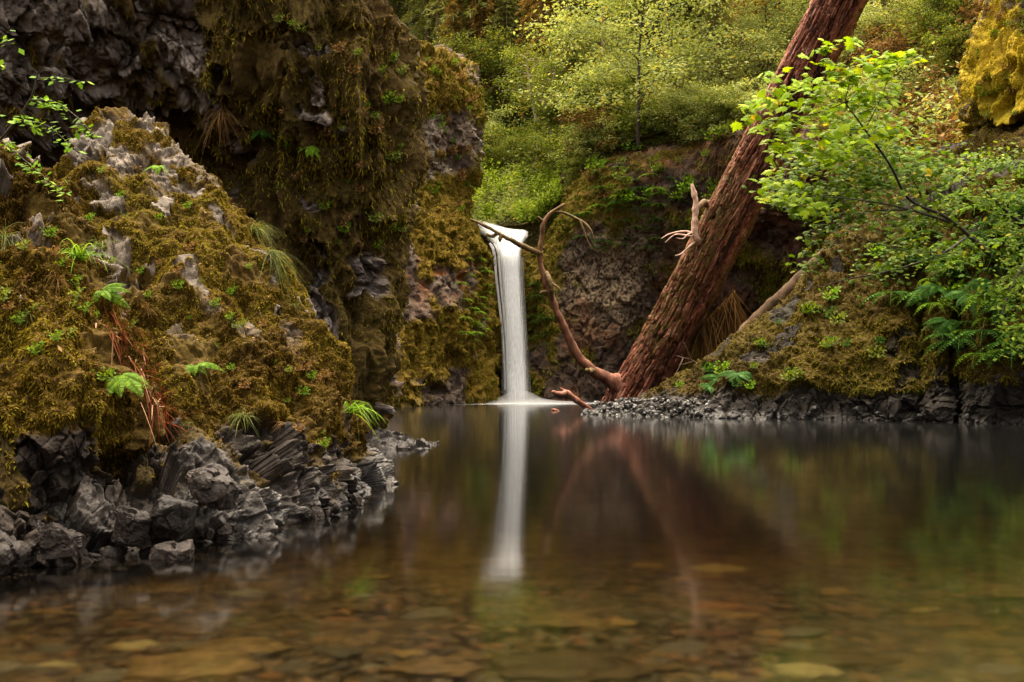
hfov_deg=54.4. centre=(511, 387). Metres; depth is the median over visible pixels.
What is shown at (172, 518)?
boulder
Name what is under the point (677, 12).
green shrub
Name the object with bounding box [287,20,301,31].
sprig plant
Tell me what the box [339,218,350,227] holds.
sprig plant
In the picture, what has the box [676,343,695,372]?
bare sapling
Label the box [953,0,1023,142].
moss draped rock
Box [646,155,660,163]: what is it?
sprig plant
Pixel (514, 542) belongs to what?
water
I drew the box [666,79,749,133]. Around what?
leafy shrub
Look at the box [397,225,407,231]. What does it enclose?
sprig plant
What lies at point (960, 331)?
wall fern
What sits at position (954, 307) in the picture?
wall fern
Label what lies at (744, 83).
leafy shrub
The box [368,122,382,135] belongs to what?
sprig plant
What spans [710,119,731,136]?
sprig plant
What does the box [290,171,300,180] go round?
sprig plant
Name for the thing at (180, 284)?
sprig plant
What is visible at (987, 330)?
wall fern
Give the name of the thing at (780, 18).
leafy shrub
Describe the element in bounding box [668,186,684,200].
sprig plant
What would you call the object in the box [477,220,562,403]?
waterfall
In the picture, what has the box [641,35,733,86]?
leafy shrub
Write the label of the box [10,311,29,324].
sprig plant
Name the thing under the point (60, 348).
leaf litter
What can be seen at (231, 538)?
boulder
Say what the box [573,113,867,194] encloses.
hanging fringe
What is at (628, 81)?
green shrub
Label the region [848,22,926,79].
brown shrub
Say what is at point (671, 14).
tree
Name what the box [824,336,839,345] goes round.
sprig plant
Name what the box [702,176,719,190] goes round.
sprig plant
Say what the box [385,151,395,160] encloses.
sprig plant
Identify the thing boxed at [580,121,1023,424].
mossy bank
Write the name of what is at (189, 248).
sprig plant
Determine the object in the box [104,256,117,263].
sprig plant
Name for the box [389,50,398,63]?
sprig plant
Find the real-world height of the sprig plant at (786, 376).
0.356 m
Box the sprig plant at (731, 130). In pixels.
[719,124,741,137]
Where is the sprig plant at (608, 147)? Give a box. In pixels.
[601,138,617,152]
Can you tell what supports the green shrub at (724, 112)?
on the rock cliff at (606, 299)
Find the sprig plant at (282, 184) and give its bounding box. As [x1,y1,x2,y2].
[274,182,284,189]
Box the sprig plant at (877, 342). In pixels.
[874,336,884,343]
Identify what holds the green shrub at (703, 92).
on the hillside
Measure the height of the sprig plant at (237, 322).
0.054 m
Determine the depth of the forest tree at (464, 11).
68.20 m
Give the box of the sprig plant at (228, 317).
[225,312,234,319]
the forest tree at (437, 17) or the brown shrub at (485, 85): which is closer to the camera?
the brown shrub at (485, 85)
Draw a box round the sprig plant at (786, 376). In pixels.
[777,367,798,382]
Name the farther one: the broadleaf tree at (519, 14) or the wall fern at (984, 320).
the broadleaf tree at (519, 14)
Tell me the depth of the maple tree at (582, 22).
45.38 m
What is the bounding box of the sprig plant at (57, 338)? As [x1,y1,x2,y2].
[47,329,62,340]
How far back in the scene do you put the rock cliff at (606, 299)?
44.53 m
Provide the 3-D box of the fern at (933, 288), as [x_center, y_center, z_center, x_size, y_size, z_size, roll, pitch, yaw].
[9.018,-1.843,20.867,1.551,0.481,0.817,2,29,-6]
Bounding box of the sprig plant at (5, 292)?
[0,286,10,301]
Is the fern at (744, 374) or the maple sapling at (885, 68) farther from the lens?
the fern at (744, 374)
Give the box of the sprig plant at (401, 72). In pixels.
[396,63,409,75]
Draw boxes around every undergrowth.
[389,0,982,244]
[580,0,982,172]
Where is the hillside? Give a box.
[388,0,983,246]
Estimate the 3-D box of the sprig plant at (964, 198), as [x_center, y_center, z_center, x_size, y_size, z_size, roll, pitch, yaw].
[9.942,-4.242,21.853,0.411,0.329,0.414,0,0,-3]
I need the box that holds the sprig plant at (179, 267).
[172,266,182,273]
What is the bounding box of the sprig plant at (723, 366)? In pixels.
[709,360,731,374]
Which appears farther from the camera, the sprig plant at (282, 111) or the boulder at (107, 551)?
the sprig plant at (282, 111)
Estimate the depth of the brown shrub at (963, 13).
35.48 m
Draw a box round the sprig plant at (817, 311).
[798,301,821,315]
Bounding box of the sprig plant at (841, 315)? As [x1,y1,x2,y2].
[826,310,847,325]
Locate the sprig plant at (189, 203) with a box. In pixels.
[181,200,192,209]
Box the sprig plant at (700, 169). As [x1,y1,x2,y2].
[695,160,711,171]
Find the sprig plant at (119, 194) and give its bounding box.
[115,190,124,197]
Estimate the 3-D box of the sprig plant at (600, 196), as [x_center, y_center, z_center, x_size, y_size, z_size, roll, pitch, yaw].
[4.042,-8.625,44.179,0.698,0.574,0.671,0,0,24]
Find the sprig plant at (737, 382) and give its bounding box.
[728,378,742,386]
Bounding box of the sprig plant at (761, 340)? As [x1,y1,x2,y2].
[752,337,764,345]
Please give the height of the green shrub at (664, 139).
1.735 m
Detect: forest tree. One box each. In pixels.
[435,0,439,44]
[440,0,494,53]
[536,0,587,76]
[601,0,606,63]
[662,0,668,60]
[709,0,784,83]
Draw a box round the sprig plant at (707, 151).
[699,148,709,156]
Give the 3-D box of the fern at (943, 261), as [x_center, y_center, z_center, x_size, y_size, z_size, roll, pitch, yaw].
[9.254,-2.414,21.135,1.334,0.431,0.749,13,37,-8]
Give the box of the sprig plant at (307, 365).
[297,361,311,370]
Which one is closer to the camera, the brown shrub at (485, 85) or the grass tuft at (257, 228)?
the grass tuft at (257, 228)
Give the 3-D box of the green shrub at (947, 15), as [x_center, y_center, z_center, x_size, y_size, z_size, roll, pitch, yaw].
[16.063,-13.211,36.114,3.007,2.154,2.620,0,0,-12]
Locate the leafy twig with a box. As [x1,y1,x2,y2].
[0,30,100,200]
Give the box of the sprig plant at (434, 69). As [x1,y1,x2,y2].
[428,64,437,72]
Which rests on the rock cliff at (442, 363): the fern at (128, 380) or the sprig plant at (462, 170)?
the sprig plant at (462, 170)
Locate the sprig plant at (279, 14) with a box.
[272,12,284,23]
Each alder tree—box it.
[485,42,568,159]
[502,40,583,151]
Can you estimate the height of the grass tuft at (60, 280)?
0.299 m
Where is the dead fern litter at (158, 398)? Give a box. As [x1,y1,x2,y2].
[95,303,201,449]
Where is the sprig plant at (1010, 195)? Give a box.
[1001,190,1021,202]
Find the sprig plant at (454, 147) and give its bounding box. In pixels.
[448,144,458,151]
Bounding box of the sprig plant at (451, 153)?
[447,148,457,155]
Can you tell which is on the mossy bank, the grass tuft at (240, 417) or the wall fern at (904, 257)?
the wall fern at (904, 257)
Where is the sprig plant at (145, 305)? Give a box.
[140,302,149,308]
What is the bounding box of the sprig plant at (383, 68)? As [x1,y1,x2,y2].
[377,64,387,73]
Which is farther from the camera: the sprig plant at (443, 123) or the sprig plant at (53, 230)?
the sprig plant at (443, 123)
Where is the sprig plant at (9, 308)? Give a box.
[1,301,13,309]
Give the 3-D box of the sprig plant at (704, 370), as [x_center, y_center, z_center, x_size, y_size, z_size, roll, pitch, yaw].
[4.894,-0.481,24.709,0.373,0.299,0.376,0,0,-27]
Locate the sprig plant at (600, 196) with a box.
[594,188,610,198]
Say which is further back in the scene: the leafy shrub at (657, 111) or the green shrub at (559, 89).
the green shrub at (559, 89)
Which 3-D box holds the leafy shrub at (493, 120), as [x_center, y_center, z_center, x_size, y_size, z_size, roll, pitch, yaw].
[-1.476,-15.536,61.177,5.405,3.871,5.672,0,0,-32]
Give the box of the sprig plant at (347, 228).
[337,221,352,232]
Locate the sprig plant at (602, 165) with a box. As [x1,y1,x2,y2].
[597,159,606,168]
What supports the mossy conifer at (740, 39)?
on the hillside
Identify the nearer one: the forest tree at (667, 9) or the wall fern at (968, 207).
the wall fern at (968, 207)
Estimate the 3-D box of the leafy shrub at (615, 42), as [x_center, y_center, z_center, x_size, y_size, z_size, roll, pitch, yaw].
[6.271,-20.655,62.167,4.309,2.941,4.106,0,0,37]
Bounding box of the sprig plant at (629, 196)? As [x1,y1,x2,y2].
[616,190,633,201]
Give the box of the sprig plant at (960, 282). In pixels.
[938,279,965,295]
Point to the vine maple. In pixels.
(894, 158)
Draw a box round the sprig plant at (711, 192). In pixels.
[700,189,713,199]
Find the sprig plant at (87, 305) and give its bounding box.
[77,302,92,313]
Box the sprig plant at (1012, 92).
[1006,86,1017,94]
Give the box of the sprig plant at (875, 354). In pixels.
[863,345,886,358]
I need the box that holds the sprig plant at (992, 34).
[989,28,999,36]
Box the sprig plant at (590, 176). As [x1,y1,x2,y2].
[580,167,595,179]
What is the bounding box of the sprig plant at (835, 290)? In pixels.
[818,285,840,300]
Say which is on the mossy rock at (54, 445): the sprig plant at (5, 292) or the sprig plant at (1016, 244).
the sprig plant at (5, 292)
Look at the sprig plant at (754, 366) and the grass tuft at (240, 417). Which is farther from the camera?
the sprig plant at (754, 366)
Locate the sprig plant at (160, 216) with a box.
[155,212,163,219]
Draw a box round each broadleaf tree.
[428,23,539,139]
[514,2,520,36]
[526,12,628,96]
[884,0,921,23]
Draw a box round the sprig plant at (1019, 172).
[1013,166,1023,180]
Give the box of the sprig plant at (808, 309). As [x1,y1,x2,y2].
[798,304,814,313]
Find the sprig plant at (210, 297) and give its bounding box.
[203,295,215,301]
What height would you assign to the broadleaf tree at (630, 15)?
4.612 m
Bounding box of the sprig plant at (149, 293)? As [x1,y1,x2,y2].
[143,290,153,297]
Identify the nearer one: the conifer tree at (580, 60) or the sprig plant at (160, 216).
the sprig plant at (160, 216)
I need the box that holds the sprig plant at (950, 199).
[932,196,957,210]
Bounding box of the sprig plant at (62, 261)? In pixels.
[53,258,67,267]
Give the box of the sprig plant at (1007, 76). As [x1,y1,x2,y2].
[1000,72,1012,80]
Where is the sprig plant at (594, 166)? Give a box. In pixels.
[584,159,602,174]
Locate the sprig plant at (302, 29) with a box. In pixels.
[299,24,307,32]
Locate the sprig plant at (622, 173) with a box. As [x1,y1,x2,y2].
[611,166,627,180]
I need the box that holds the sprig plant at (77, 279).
[67,274,81,286]
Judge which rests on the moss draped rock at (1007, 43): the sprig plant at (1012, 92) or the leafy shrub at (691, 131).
the sprig plant at (1012, 92)
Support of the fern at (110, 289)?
on the mossy rock at (54, 445)
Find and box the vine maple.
[742,93,1019,298]
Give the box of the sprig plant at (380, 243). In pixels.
[372,239,383,248]
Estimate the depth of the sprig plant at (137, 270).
6.04 m
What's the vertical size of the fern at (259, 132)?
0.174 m
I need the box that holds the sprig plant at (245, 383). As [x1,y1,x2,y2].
[235,379,250,388]
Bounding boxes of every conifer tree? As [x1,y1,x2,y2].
[400,0,450,44]
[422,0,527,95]
[433,0,485,32]
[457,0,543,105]
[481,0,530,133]
[538,0,595,127]
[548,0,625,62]
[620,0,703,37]
[682,0,746,98]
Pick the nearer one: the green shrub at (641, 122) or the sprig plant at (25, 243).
the sprig plant at (25, 243)
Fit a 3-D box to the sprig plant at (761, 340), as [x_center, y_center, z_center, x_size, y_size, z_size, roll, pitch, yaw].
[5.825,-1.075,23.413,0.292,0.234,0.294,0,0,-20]
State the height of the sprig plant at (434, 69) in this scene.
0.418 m
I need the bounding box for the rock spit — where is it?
[365,426,438,449]
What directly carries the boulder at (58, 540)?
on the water
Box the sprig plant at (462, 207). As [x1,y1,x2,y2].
[455,205,464,211]
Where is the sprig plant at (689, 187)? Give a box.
[679,181,697,193]
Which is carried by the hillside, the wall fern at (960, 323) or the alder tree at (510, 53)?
the alder tree at (510, 53)
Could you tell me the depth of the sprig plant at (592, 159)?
45.71 m
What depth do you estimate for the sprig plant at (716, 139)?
41.59 m
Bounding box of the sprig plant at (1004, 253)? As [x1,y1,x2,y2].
[981,245,1009,264]
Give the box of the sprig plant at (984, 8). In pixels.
[980,4,995,15]
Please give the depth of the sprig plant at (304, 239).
11.53 m
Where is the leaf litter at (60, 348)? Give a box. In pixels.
[0,108,358,487]
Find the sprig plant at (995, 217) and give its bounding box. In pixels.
[988,206,1008,221]
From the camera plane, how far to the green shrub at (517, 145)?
58.52 m
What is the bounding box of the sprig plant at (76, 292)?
[68,286,84,299]
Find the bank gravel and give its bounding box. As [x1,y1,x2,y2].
[585,396,996,422]
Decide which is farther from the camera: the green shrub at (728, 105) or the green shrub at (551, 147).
the green shrub at (551, 147)
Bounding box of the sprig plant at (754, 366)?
[748,361,758,368]
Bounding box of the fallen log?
[736,248,823,332]
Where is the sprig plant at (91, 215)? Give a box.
[83,212,95,220]
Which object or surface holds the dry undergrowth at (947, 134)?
on the hillside
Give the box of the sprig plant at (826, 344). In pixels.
[817,336,832,348]
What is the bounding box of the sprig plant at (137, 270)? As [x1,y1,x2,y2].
[136,266,146,273]
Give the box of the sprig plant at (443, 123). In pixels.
[437,121,445,128]
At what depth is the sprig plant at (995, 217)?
20.54 m
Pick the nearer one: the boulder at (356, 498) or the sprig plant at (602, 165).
the boulder at (356, 498)
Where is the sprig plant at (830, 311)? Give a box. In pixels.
[820,306,840,318]
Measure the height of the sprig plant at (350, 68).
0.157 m
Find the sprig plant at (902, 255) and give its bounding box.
[887,249,906,264]
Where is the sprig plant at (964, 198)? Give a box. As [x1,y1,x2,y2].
[953,186,971,200]
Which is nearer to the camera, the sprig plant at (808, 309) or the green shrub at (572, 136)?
the sprig plant at (808, 309)
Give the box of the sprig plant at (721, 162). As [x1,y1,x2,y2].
[716,156,728,167]
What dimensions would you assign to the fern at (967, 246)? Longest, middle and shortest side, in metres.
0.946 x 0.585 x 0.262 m
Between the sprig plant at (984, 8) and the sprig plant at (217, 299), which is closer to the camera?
the sprig plant at (217, 299)
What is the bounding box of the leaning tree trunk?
[470,0,868,402]
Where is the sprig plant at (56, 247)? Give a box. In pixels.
[45,245,60,255]
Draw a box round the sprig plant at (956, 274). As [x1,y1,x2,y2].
[945,262,968,279]
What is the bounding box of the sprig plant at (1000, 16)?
[992,9,1004,19]
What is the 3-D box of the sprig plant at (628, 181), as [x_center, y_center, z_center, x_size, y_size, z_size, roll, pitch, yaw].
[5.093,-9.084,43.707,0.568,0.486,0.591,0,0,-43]
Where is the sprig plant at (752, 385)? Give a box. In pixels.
[743,380,755,389]
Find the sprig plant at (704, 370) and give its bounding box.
[700,362,715,373]
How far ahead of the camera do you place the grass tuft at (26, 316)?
4.34 m
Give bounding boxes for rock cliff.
[0,0,433,433]
[394,39,506,407]
[487,118,908,402]
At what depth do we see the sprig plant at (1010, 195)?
20.66 m
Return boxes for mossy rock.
[0,138,164,558]
[30,106,398,556]
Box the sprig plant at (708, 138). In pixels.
[700,124,722,142]
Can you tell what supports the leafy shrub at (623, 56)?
on the hillside
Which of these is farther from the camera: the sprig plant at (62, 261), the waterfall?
the waterfall
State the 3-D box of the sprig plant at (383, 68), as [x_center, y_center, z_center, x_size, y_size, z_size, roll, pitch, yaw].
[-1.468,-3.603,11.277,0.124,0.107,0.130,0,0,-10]
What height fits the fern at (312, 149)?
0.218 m
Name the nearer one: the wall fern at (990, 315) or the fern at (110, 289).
the fern at (110, 289)
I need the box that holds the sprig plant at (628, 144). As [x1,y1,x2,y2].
[620,138,632,150]
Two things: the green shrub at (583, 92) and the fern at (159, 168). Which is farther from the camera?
the green shrub at (583, 92)
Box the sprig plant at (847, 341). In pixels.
[840,338,850,346]
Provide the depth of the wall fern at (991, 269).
19.86 m
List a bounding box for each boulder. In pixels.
[0,530,31,576]
[28,522,85,566]
[36,549,51,566]
[52,558,73,566]
[79,557,93,562]
[99,546,120,557]
[111,507,151,549]
[139,545,152,554]
[148,494,197,543]
[149,539,194,559]
[185,462,243,510]
[198,531,204,539]
[204,528,214,540]
[214,523,231,539]
[228,535,234,540]
[232,523,244,538]
[299,505,311,520]
[310,506,322,517]
[312,510,324,518]
[322,507,332,514]
[330,504,340,513]
[350,493,361,505]
[350,501,363,507]
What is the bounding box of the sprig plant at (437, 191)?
[431,185,441,193]
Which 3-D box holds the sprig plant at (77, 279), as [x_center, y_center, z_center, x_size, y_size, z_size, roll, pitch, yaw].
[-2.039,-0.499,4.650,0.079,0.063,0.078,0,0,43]
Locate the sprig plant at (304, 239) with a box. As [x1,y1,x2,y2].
[299,236,307,242]
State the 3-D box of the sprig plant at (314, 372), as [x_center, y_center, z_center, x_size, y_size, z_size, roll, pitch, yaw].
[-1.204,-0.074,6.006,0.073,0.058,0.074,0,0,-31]
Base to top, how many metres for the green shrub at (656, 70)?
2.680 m
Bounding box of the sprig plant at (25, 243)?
[16,239,29,250]
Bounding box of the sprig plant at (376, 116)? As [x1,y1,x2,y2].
[369,111,379,118]
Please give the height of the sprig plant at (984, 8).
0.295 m
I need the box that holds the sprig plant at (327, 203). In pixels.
[316,198,331,210]
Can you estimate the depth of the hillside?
48.83 m
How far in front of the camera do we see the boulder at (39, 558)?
3.87 m
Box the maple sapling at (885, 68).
[730,36,996,260]
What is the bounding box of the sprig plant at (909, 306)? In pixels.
[902,291,924,307]
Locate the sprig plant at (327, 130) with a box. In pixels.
[317,126,331,137]
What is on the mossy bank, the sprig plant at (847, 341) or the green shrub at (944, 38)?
the sprig plant at (847, 341)
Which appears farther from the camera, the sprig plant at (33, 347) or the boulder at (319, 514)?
the boulder at (319, 514)
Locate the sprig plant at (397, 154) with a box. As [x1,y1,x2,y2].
[388,148,402,160]
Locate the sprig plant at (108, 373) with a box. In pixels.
[92,366,115,381]
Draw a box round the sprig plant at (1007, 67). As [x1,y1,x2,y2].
[1002,63,1012,70]
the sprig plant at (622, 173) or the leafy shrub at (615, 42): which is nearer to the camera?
the sprig plant at (622, 173)
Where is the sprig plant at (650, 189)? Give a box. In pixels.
[639,184,655,196]
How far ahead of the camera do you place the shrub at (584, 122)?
46.75 m
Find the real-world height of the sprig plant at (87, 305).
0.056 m
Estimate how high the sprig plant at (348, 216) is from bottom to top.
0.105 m
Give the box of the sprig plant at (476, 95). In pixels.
[468,93,478,101]
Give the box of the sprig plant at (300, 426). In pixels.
[293,420,306,431]
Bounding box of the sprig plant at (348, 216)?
[341,213,351,219]
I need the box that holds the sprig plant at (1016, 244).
[1001,235,1023,249]
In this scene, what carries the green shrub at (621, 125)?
on the hillside
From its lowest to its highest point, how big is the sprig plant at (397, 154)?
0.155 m
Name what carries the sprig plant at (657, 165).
attached to the rock cliff at (606, 299)
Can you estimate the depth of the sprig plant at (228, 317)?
5.72 m
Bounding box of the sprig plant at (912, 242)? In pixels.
[899,240,917,249]
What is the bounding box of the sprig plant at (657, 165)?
[649,161,660,171]
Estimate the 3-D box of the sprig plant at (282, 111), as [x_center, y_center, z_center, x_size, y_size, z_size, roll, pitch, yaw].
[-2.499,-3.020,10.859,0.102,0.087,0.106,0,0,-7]
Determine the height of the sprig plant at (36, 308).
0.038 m
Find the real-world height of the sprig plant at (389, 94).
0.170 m
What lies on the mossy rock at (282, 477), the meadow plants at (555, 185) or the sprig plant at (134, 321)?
the sprig plant at (134, 321)
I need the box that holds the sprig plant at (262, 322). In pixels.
[257,318,267,325]
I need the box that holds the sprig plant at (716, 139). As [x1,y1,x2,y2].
[712,130,727,142]
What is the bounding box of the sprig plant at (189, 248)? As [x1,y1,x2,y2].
[183,240,196,251]
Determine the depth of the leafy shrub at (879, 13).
42.62 m
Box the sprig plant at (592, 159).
[585,154,599,164]
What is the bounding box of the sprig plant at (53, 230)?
[40,225,57,237]
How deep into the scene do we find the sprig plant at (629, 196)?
43.53 m
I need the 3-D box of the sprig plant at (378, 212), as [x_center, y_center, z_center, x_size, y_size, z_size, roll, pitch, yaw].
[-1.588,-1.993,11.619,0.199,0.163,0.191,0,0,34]
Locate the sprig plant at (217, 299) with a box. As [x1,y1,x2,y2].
[209,297,219,306]
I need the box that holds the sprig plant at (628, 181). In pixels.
[619,176,633,185]
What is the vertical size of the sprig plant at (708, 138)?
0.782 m
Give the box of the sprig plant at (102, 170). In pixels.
[96,165,106,173]
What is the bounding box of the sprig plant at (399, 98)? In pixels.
[394,93,404,103]
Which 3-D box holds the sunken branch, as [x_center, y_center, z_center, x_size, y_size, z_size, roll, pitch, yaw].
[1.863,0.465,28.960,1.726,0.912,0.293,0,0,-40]
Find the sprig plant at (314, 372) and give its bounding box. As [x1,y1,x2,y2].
[306,370,316,379]
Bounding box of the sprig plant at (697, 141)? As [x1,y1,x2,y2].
[687,133,708,145]
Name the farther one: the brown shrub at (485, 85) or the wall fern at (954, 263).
the brown shrub at (485, 85)
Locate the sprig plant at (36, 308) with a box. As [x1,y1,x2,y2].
[29,303,39,310]
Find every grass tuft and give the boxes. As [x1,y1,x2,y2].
[0,219,36,250]
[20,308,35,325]
[47,270,75,299]
[59,238,125,271]
[81,237,131,256]
[187,104,247,168]
[221,406,256,435]
[248,218,284,247]
[257,240,308,304]
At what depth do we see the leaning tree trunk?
30.81 m
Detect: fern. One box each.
[92,283,129,308]
[105,372,152,397]
[142,165,169,174]
[185,362,221,375]
[249,130,273,141]
[298,146,320,159]
[343,400,384,438]
[697,383,713,392]
[700,374,721,393]
[715,370,752,382]
[861,291,918,305]
[886,236,927,248]
[886,257,918,263]
[899,289,943,301]
[904,283,960,307]
[912,297,929,311]
[915,302,960,313]
[920,256,956,283]
[922,317,961,339]
[922,333,960,342]
[923,339,980,355]
[927,262,969,276]
[927,341,966,348]
[933,259,977,273]
[940,290,978,316]
[945,329,1005,347]
[946,321,976,329]
[947,329,975,338]
[952,205,997,215]
[956,277,1003,300]
[956,352,1003,365]
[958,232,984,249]
[962,297,1014,312]
[964,294,1005,308]
[968,289,1016,303]
[969,220,1005,230]
[970,318,1001,328]
[971,195,1023,210]
[971,250,1022,264]
[973,350,1023,366]
[974,266,1010,275]
[974,307,1010,320]
[974,341,1023,357]
[976,348,1023,361]
[982,297,1014,322]
[989,208,1023,218]
[994,330,1023,345]
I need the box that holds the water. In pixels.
[0,402,1023,681]
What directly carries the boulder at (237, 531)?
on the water
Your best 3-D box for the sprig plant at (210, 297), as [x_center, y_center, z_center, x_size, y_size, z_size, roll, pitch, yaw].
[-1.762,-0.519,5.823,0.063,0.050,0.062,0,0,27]
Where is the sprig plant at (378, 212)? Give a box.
[365,211,383,222]
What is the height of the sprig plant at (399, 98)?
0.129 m
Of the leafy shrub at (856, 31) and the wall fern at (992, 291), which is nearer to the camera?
the wall fern at (992, 291)
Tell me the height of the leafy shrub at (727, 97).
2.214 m
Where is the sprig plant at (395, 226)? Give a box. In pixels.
[390,222,400,231]
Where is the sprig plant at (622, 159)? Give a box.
[613,156,626,164]
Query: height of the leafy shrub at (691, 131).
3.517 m
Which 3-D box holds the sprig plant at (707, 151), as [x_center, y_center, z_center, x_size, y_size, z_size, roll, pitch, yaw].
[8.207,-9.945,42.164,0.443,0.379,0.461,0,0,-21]
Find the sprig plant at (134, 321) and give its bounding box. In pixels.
[128,319,137,328]
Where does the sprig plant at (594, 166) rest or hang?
attached to the rock cliff at (606, 299)
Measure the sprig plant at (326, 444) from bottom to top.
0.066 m
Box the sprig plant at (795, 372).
[785,367,803,378]
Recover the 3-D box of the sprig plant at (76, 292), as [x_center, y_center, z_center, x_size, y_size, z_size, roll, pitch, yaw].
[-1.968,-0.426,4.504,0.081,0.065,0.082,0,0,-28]
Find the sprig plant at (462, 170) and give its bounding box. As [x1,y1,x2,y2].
[454,168,465,175]
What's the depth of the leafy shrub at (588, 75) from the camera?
50.81 m
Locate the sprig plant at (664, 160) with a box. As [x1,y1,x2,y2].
[652,157,668,168]
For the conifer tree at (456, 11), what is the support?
on the hillside
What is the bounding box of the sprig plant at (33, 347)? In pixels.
[24,341,45,355]
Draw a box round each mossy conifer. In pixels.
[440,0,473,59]
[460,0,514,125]
[502,0,564,123]
[708,0,771,53]
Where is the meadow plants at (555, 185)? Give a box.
[470,144,563,222]
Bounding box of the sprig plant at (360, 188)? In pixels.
[352,184,365,192]
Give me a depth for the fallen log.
28.66 m
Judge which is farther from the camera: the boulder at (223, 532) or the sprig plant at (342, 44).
the sprig plant at (342, 44)
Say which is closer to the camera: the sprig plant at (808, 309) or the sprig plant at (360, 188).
the sprig plant at (360, 188)
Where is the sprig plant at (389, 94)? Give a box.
[382,89,396,104]
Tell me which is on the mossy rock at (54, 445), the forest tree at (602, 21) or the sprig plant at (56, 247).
the sprig plant at (56, 247)
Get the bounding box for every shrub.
[481,144,533,176]
[482,88,526,140]
[482,122,531,172]
[483,72,536,126]
[483,104,524,150]
[493,94,563,165]
[502,132,541,165]
[524,122,574,176]
[534,79,618,135]
[538,129,575,177]
[541,117,619,174]
[547,56,622,133]
[553,105,621,154]
[555,84,616,125]
[558,155,590,185]
[561,113,614,145]
[565,60,645,120]
[568,128,626,162]
[569,130,603,159]
[588,22,646,66]
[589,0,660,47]
[590,39,658,72]
[590,114,624,139]
[592,61,642,89]
[611,95,654,133]
[612,117,635,136]
[621,89,678,112]
[625,57,680,98]
[625,82,708,137]
[625,115,660,133]
[632,90,679,126]
[641,0,705,32]
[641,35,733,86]
[643,115,680,144]
[644,0,703,16]
[646,92,705,135]
[652,98,707,145]
[660,82,738,147]
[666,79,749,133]
[670,81,755,148]
[675,75,737,99]
[677,80,726,103]
[681,77,719,91]
[691,87,746,132]
[698,85,766,132]
[713,91,755,127]
[714,105,741,124]
[722,0,799,35]
[724,87,812,120]
[726,28,792,90]
[729,76,835,122]
[738,0,805,64]
[816,74,871,122]
[820,81,863,121]
[831,3,896,79]
[834,54,945,122]
[839,0,913,60]
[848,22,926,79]
[854,8,907,56]
[867,69,931,118]
[871,63,905,86]
[893,0,966,38]
[910,0,946,36]
[912,20,974,81]
[917,0,977,47]
[925,140,1023,364]
[930,70,959,107]
[948,2,981,38]
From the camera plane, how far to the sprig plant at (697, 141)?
44.15 m
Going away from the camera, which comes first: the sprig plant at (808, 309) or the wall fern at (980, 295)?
the wall fern at (980, 295)
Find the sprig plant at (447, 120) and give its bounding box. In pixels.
[445,116,452,123]
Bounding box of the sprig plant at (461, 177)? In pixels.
[456,173,466,181]
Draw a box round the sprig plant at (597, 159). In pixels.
[592,155,608,163]
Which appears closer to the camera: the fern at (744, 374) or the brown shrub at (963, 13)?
the fern at (744, 374)
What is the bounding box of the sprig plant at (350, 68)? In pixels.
[343,62,362,74]
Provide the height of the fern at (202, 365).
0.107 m
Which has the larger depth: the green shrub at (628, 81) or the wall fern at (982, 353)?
the green shrub at (628, 81)
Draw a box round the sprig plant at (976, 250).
[966,246,981,261]
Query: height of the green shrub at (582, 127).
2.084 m
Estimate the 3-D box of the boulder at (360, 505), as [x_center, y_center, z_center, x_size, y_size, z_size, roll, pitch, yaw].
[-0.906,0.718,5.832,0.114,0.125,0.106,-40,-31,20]
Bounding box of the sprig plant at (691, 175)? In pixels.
[680,173,693,181]
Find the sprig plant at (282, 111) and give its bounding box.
[278,106,286,114]
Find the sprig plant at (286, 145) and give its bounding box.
[277,139,289,149]
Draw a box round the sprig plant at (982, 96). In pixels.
[974,88,987,97]
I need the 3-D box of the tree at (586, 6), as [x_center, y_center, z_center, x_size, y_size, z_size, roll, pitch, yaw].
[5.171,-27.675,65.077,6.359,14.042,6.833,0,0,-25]
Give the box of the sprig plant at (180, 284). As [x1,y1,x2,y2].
[171,279,183,289]
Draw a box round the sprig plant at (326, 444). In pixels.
[317,437,330,447]
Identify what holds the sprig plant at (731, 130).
attached to the rock cliff at (606, 299)
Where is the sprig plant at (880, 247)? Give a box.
[864,241,885,255]
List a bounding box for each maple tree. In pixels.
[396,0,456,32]
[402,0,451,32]
[510,0,749,150]
[512,0,562,37]
[695,0,809,76]
[891,0,964,18]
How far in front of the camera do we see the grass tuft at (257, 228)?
6.75 m
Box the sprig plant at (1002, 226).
[989,219,1012,235]
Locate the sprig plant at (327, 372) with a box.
[317,369,330,377]
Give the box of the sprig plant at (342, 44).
[330,39,345,53]
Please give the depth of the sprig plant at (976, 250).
20.39 m
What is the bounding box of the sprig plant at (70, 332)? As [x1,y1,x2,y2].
[67,327,76,339]
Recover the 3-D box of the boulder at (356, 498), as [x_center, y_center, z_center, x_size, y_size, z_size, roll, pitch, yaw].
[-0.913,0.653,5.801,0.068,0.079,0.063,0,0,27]
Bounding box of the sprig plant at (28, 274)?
[18,271,34,282]
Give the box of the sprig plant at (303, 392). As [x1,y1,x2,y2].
[295,386,309,395]
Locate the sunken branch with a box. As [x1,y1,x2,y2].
[551,388,592,409]
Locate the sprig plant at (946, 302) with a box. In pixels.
[933,293,952,306]
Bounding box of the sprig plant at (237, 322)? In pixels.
[229,320,241,328]
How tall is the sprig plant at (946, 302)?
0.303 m
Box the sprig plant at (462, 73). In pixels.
[455,69,466,79]
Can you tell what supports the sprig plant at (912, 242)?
on the mossy bank
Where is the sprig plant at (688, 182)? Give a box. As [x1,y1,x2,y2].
[675,176,694,192]

